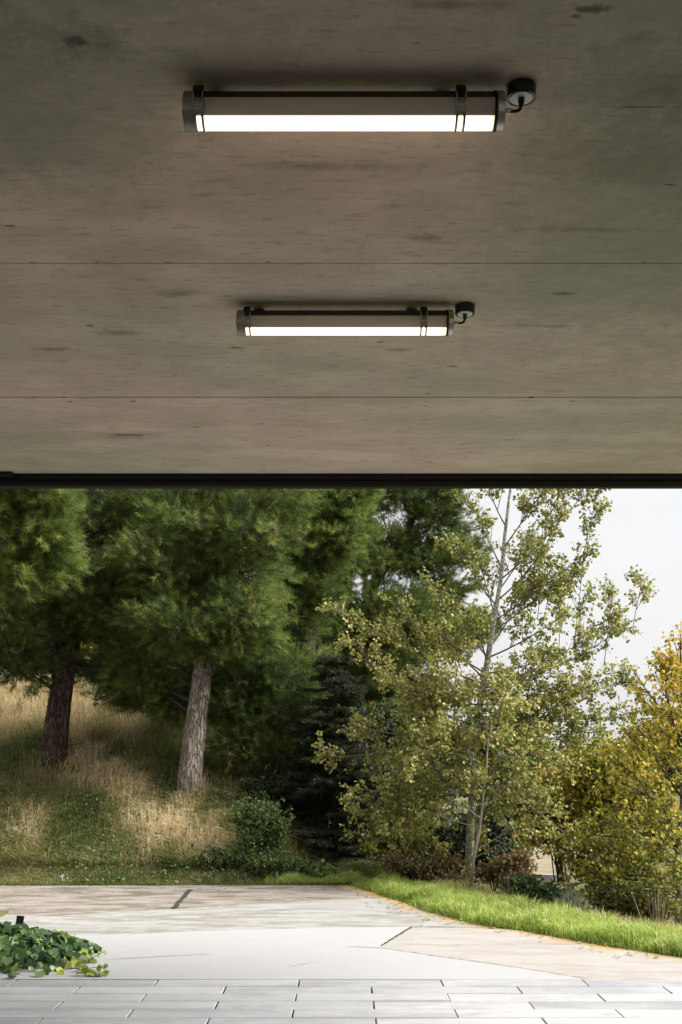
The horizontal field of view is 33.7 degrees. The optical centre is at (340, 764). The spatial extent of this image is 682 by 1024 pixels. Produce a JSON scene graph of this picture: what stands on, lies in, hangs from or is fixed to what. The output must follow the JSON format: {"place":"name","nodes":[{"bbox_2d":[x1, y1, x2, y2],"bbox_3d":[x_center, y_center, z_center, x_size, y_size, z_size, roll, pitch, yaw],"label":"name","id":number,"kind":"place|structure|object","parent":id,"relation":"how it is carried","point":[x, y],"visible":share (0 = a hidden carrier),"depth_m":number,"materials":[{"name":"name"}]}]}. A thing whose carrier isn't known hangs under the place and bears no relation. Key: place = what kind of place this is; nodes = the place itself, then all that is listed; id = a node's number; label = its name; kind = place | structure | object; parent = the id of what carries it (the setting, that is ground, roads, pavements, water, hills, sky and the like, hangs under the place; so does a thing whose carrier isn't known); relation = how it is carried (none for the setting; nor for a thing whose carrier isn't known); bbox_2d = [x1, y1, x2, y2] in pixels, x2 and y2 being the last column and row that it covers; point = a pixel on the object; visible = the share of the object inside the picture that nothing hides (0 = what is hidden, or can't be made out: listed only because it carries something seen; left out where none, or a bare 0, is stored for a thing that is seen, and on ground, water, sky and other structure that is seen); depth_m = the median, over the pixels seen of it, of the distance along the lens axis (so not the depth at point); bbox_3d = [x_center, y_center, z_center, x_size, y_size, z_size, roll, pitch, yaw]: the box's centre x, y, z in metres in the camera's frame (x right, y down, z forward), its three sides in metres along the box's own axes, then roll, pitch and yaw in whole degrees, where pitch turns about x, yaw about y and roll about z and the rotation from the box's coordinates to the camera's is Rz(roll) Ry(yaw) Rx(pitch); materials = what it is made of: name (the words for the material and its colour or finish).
{"place":"outdoors","nodes":[
{"label":"outdoors","id":0,"kind":"place"},
{"bbox_2d":[0,675,679,950],"bbox_3d":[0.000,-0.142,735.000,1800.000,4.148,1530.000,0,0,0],"label":"ground","id":1,"kind":"structure","parent":0,"point":[580,886],"depth_m":16.39,"materials":[{"name":"green plant"}]},
{"bbox_2d":[0,501,77,674],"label":"pine tree","id":2,"kind":"object","parent":1,"relation":"on","point":[30,620],"visible":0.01,"depth_m":25.58,"materials":[{"name":"green plant"}]},
{"bbox_2d":[0,489,117,608],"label":"pine tree","id":3,"kind":"object","parent":1,"relation":"on","point":[39,536],"visible":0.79,"depth_m":14.48,"materials":[{"name":"green plant"}]},
{"bbox_2d":[0,489,180,769],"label":"pine tree","id":4,"kind":"object","parent":1,"relation":"on","point":[56,650],"visible":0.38,"depth_m":16.95,"materials":[{"name":"green plant"}]},
{"bbox_2d":[62,496,193,660],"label":"pine tree","id":5,"kind":"object","parent":1,"relation":"on","point":[87,643],"visible":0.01,"depth_m":27.01,"materials":[{"name":"green plant"}]},
{"bbox_2d":[101,698,155,712],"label":"bush","id":6,"kind":"object","parent":1,"relation":"on","point":[118,710],"visible":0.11,"depth_m":19.48,"materials":[{"name":"green plant"}]},
{"bbox_2d":[1,710,256,884],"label":"slope weeds","id":7,"kind":"object","parent":1,"relation":"on","point":[159,848],"visible":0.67,"depth_m":15.45,"materials":[{"name":"beige plant"}]},
{"bbox_2d":[163,771,227,799],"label":"straw stalks","id":8,"kind":"object","parent":1,"relation":"on","point":[204,783],"visible":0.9,"depth_m":16.40,"materials":[{"name":"beige plant"}]},
{"bbox_2d":[69,489,329,796],"bbox_3d":[-2.343,-2.386,16.867,4.497,5.876,4.385,0,0,0],"label":"pine tree","id":9,"kind":"object","parent":1,"relation":"on","point":[235,611],"visible":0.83,"depth_m":15.96,"materials":[{"name":"green plant"}]},
{"bbox_2d":[192,844,258,869],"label":"bush","id":10,"kind":"object","parent":1,"relation":"on","point":[229,855],"visible":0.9,"depth_m":14.63,"materials":[{"name":"green plant"}]},
{"bbox_2d":[156,501,307,664],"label":"pine tree","id":11,"kind":"object","parent":1,"relation":"on","point":[197,558],"depth_m":25.43,"materials":[{"name":"green plant"}]},
{"bbox_2d":[170,630,338,782],"bbox_3d":[-1.266,-0.848,17.308,2.743,2.526,1.962,0,0,0],"label":"pine tree","id":12,"kind":"object","parent":1,"relation":"on","point":[251,706],"visible":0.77,"depth_m":16.91,"materials":[{"name":"green plant"}]},
{"bbox_2d":[224,791,295,857],"bbox_3d":[-1.065,0.856,14.874,0.953,1.032,0.717,0,0,0],"label":"bush","id":13,"kind":"object","parent":1,"relation":"on","point":[260,823],"visible":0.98,"depth_m":14.79,"materials":[{"name":"green plant"}]},
{"bbox_2d":[237,772,293,805],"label":"bush","id":14,"kind":"object","parent":1,"relation":"on","point":[254,788],"visible":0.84,"depth_m":16.41,"materials":[{"name":"green plant"}]},
{"bbox_2d":[238,846,316,878],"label":"bush","id":15,"kind":"object","parent":1,"relation":"on","point":[269,862],"visible":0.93,"depth_m":14.50,"materials":[{"name":"green plant"}]},
{"bbox_2d":[209,489,391,757],"bbox_3d":[-0.818,-2.993,19.210,3.452,7.383,2.817,0,0,0],"label":"pine tree","id":16,"kind":"object","parent":1,"relation":"on","point":[342,524],"visible":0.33,"depth_m":18.62,"materials":[{"name":"green plant"}]},
{"bbox_2d":[265,739,363,825],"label":"fir tree","id":17,"kind":"object","parent":1,"relation":"on","point":[310,753],"visible":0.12,"depth_m":16.90,"materials":[{"name":"green plant"}]},
{"bbox_2d":[307,858,336,879],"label":"broadleaf weed","id":18,"kind":"object","parent":1,"relation":"on","point":[319,869],"visible":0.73,"depth_m":14.46,"materials":[{"name":"green plant"}]},
{"bbox_2d":[278,517,386,672],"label":"pine tree","id":19,"kind":"object","parent":1,"relation":"on","point":[350,600],"visible":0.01,"depth_m":28.68,"materials":[{"name":"green plant"}]},
{"bbox_2d":[274,650,404,871],"bbox_3d":[-0.185,0.019,16.567,2.834,3.426,2.638,0,0,0],"label":"fir tree","id":20,"kind":"object","parent":1,"relation":"on","point":[321,781],"visible":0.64,"depth_m":16.32,"materials":[{"name":"green plant"}]},
{"bbox_2d":[316,571,414,750],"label":"pine tree","id":21,"kind":"object","parent":1,"relation":"on","point":[375,698],"visible":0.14,"depth_m":26.22,"materials":[{"name":"green plant"}]},
{"bbox_2d":[332,697,414,802],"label":"tree","id":22,"kind":"object","parent":1,"relation":"on","point":[387,717],"visible":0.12,"depth_m":24.84,"materials":[{"name":"green plant"}]},
{"bbox_2d":[356,810,452,864],"bbox_3d":[0.855,1.064,15.233,1.108,1.012,0.863,0,0,38],"label":"bush","id":23,"kind":"object","parent":1,"relation":"on","point":[422,844],"visible":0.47,"depth_m":15.11,"materials":[{"name":"green plant"}]},
{"bbox_2d":[315,489,496,777],"bbox_3d":[1.202,-3.312,22.845,3.898,7.476,2.973,0,0,-24],"label":"pine tree","id":24,"kind":"object","parent":1,"relation":"on","point":[407,553],"visible":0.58,"depth_m":22.49,"materials":[{"name":"green plant"}]},
{"bbox_2d":[344,592,477,807],"bbox_3d":[1.286,-1.291,30.112,4.712,6.466,4.559,0,0,0],"label":"pine tree","id":25,"kind":"object","parent":1,"relation":"on","point":[415,696],"visible":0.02,"depth_m":29.39,"materials":[{"name":"green plant"}]},
{"bbox_2d":[376,846,471,883],"bbox_3d":[1.038,1.328,14.126,1.227,0.645,0.676,0,0,-13],"label":"bush","id":26,"kind":"object","parent":1,"relation":"on","point":[419,868],"visible":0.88,"depth_m":13.98,"materials":[{"name":"brown plant"}]},
{"bbox_2d":[395,576,505,829],"bbox_3d":[2.657,-1.776,33.089,4.315,7.608,4.610,0,0,0],"label":"pine tree","id":27,"kind":"object","parent":1,"relation":"on","point":[486,638],"visible":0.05,"depth_m":32.17,"materials":[{"name":"green plant"}]},
{"bbox_2d":[263,869,681,957],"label":"verge grass","id":28,"kind":"structure","parent":1,"relation":"on","point":[475,908],"depth_m":10.66,"materials":[{"name":"green plant"}]},
{"bbox_2d":[420,806,527,880],"bbox_3d":[1.821,1.272,17.426,2.137,1.324,1.089,0,0,0],"label":"bush","id":29,"kind":"object","parent":1,"relation":"on","point":[457,838],"visible":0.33,"depth_m":17.27,"materials":[{"name":"green plant"}]},
{"bbox_2d":[436,717,517,889],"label":"sapling","id":30,"kind":"object","parent":1,"relation":"on","point":[504,844],"visible":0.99,"depth_m":13.28,"materials":[{"name":"green plant"}]},
{"bbox_2d":[311,489,658,882],"bbox_3d":[1.928,-1.738,14.464,4.628,6.869,2.863,0,0,0],"label":"poplar tree","id":31,"kind":"object","parent":1,"relation":"on","point":[438,742],"visible":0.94,"depth_m":14.33,"materials":[{"name":"green plant"}]},
{"bbox_2d":[460,845,537,895],"bbox_3d":[1.895,1.281,13.427,0.913,0.683,0.602,0,0,13],"label":"bush","id":32,"kind":"object","parent":1,"relation":"on","point":[494,870],"visible":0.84,"depth_m":13.29,"materials":[{"name":"brown plant"}]},
{"bbox_2d":[479,871,529,895],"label":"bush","id":33,"kind":"object","parent":1,"relation":"on","point":[507,884],"visible":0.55,"depth_m":12.58,"materials":[{"name":"green plant"}]},
{"bbox_2d":[495,798,533,856],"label":"bush","id":34,"kind":"object","parent":1,"relation":"on","point":[526,845],"visible":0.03,"depth_m":20.24,"materials":[{"name":"green plant"}]},
{"bbox_2d":[496,868,573,906],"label":"bush","id":35,"kind":"object","parent":1,"relation":"on","point":[531,888],"visible":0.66,"depth_m":12.50,"materials":[{"name":"green plant"}]},
{"bbox_2d":[498,739,604,882],"bbox_3d":[3.435,0.729,17.997,1.988,2.365,1.336,0,0,0],"label":"bush","id":36,"kind":"object","parent":1,"relation":"on","point":[547,776],"visible":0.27,"depth_m":17.73,"materials":[{"name":"green plant"}]},
{"bbox_2d":[541,874,568,880],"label":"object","id":37,"kind":"structure","parent":1,"relation":"on","point":[546,877],"depth_m":18.32,"materials":[{"name":"concrete"}]},
{"bbox_2d":[540,884,598,910],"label":"grass tussock","id":38,"kind":"object","parent":1,"relation":"on","point":[569,898],"depth_m":11.58,"materials":[{"name":"green plant"}]},
{"bbox_2d":[553,821,664,888],"bbox_3d":[3.454,1.324,14.478,1.417,1.236,0.873,0,0,0],"label":"bush","id":39,"kind":"object","parent":1,"relation":"on","point":[579,858],"visible":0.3,"depth_m":14.44,"materials":[{"name":"green plant"}]},
{"bbox_2d":[543,615,681,927],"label":"autumn tree","id":40,"kind":"object","parent":1,"relation":"on","point":[669,810],"visible":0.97,"depth_m":12.29,"materials":[{"name":"yellow plant"}]},
{"bbox_2d":[546,733,679,883],"bbox_3d":[4.022,0.668,16.500,2.063,2.510,1.174,0,0,0],"label":"bush","id":41,"kind":"object","parent":1,"relation":"on","point":[590,773],"visible":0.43,"depth_m":16.36,"materials":[{"name":"green plant"}]},
{"bbox_2d":[582,881,681,922],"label":"bush","id":42,"kind":"object","parent":1,"relation":"on","point":[623,894],"visible":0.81,"depth_m":12.00,"materials":[{"name":"green plant"}]},
{"bbox_2d":[586,874,681,924],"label":"dry twigs","id":43,"kind":"object","parent":1,"relation":"on","point":[657,907],"visible":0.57,"depth_m":11.89,"materials":[{"name":"plant"}]},
{"bbox_2d":[0,0,681,472],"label":"ceiling","id":44,"kind":"structure","parent":0,"point":[148,246],"depth_m":4.57,"materials":[{"name":"concrete"}]},
{"bbox_2d":[0,472,681,488],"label":"beam","id":45,"kind":"structure","parent":44,"relation":"attached to","point":[10,480],"depth_m":8.22,"materials":[{"name":"black metal"}]},
{"bbox_2d":[236,302,474,335],"bbox_3d":[0.066,-2.052,5.204,1.106,0.136,0.126,0,0,0],"label":"tube lamp","id":46,"kind":"object","parent":44,"relation":"attached to","point":[423,320],"visible":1,"depth_m":5.16,"materials":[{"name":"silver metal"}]},
{"bbox_2d":[182,78,535,132],"bbox_3d":[0.057,-2.052,3.519,1.106,0.136,0.126,0,0,0],"label":"tube lamp","id":47,"kind":"object","parent":44,"relation":"attached to","point":[461,108],"visible":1,"depth_m":3.48,"materials":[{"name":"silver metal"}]},
{"bbox_2d":[0,885,681,985],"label":"driveway","id":48,"kind":"structure","parent":0,"point":[235,932],"depth_m":9.62,"materials":[{"name":"concrete"}]},
{"bbox_2d":[16,915,23,923],"bbox_3d":[-2.728,1.402,9.554,0.081,0.256,0.021,0,0,-20],"label":"garden marker","id":49,"kind":"object","parent":48,"relation":"on","point":[20,919],"visible":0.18,"depth_m":9.55,"materials":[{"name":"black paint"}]},
{"bbox_2d":[0,921,109,978],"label":"ivy plant","id":50,"kind":"object","parent":48,"relation":"on","point":[22,944],"visible":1,"depth_m":8.39,"materials":[{"name":"green plant"}]},
{"bbox_2d":[94,972,101,976],"bbox_3d":[-1.720,1.484,7.971,0.060,0.042,0.056,0,0,0],"label":"stone","id":51,"kind":"object","parent":48,"relation":"on","point":[96,974],"visible":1,"depth_m":7.95,"materials":[{"name":"grey stone"}]},
{"bbox_2d":[3,884,658,957],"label":"leaf litter","id":52,"kind":"object","parent":48,"relation":"on","point":[401,911],"visible":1,"depth_m":11.74,"materials":[{"name":"brown plant"}]},
{"bbox_2d":[0,980,681,1023],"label":"paving","id":53,"kind":"structure","parent":0,"point":[341,1002],"depth_m":7.14,"materials":[{"name":"stone"}]},
{"bbox_2d":[8,489,681,758],"label":"sky","id":54,"kind":"structure","parent":0,"point":[643,527],"materials":[{"name":"white"}]},
{"bbox_2d":[340,761,403,815],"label":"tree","id":55,"kind":"object","parent":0,"point":[367,777],"visible":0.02,"depth_m":19.89,"materials":[{"name":"green plant"}]},
{"bbox_2d":[409,702,562,808],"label":"tree","id":56,"kind":"object","parent":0,"point":[482,749],"visible":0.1,"depth_m":35.67,"materials":[{"name":"green plant"}]},
{"bbox_2d":[359,860,681,931],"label":"undergrowth grass","id":57,"kind":"structure","parent":0,"point":[486,889],"depth_m":12.16,"materials":[{"name":"green plant"}]},
{"bbox_2d":[527,841,554,877],"bbox_3d":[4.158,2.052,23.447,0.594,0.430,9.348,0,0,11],"label":"house wall","id":58,"kind":"structure","parent":0,"point":[544,865],"depth_m":20.78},
{"bbox_2d":[511,726,669,781],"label":"tree","id":59,"kind":"object","parent":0,"point":[618,740],"visible":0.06,"depth_m":33.98,"materials":[{"name":"green plant"}]},
{"bbox_2d":[625,705,681,801],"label":"tree","id":60,"kind":"object","parent":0,"point":[667,743],"visible":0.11,"depth_m":32.57,"materials":[{"name":"plant"}]}
]}

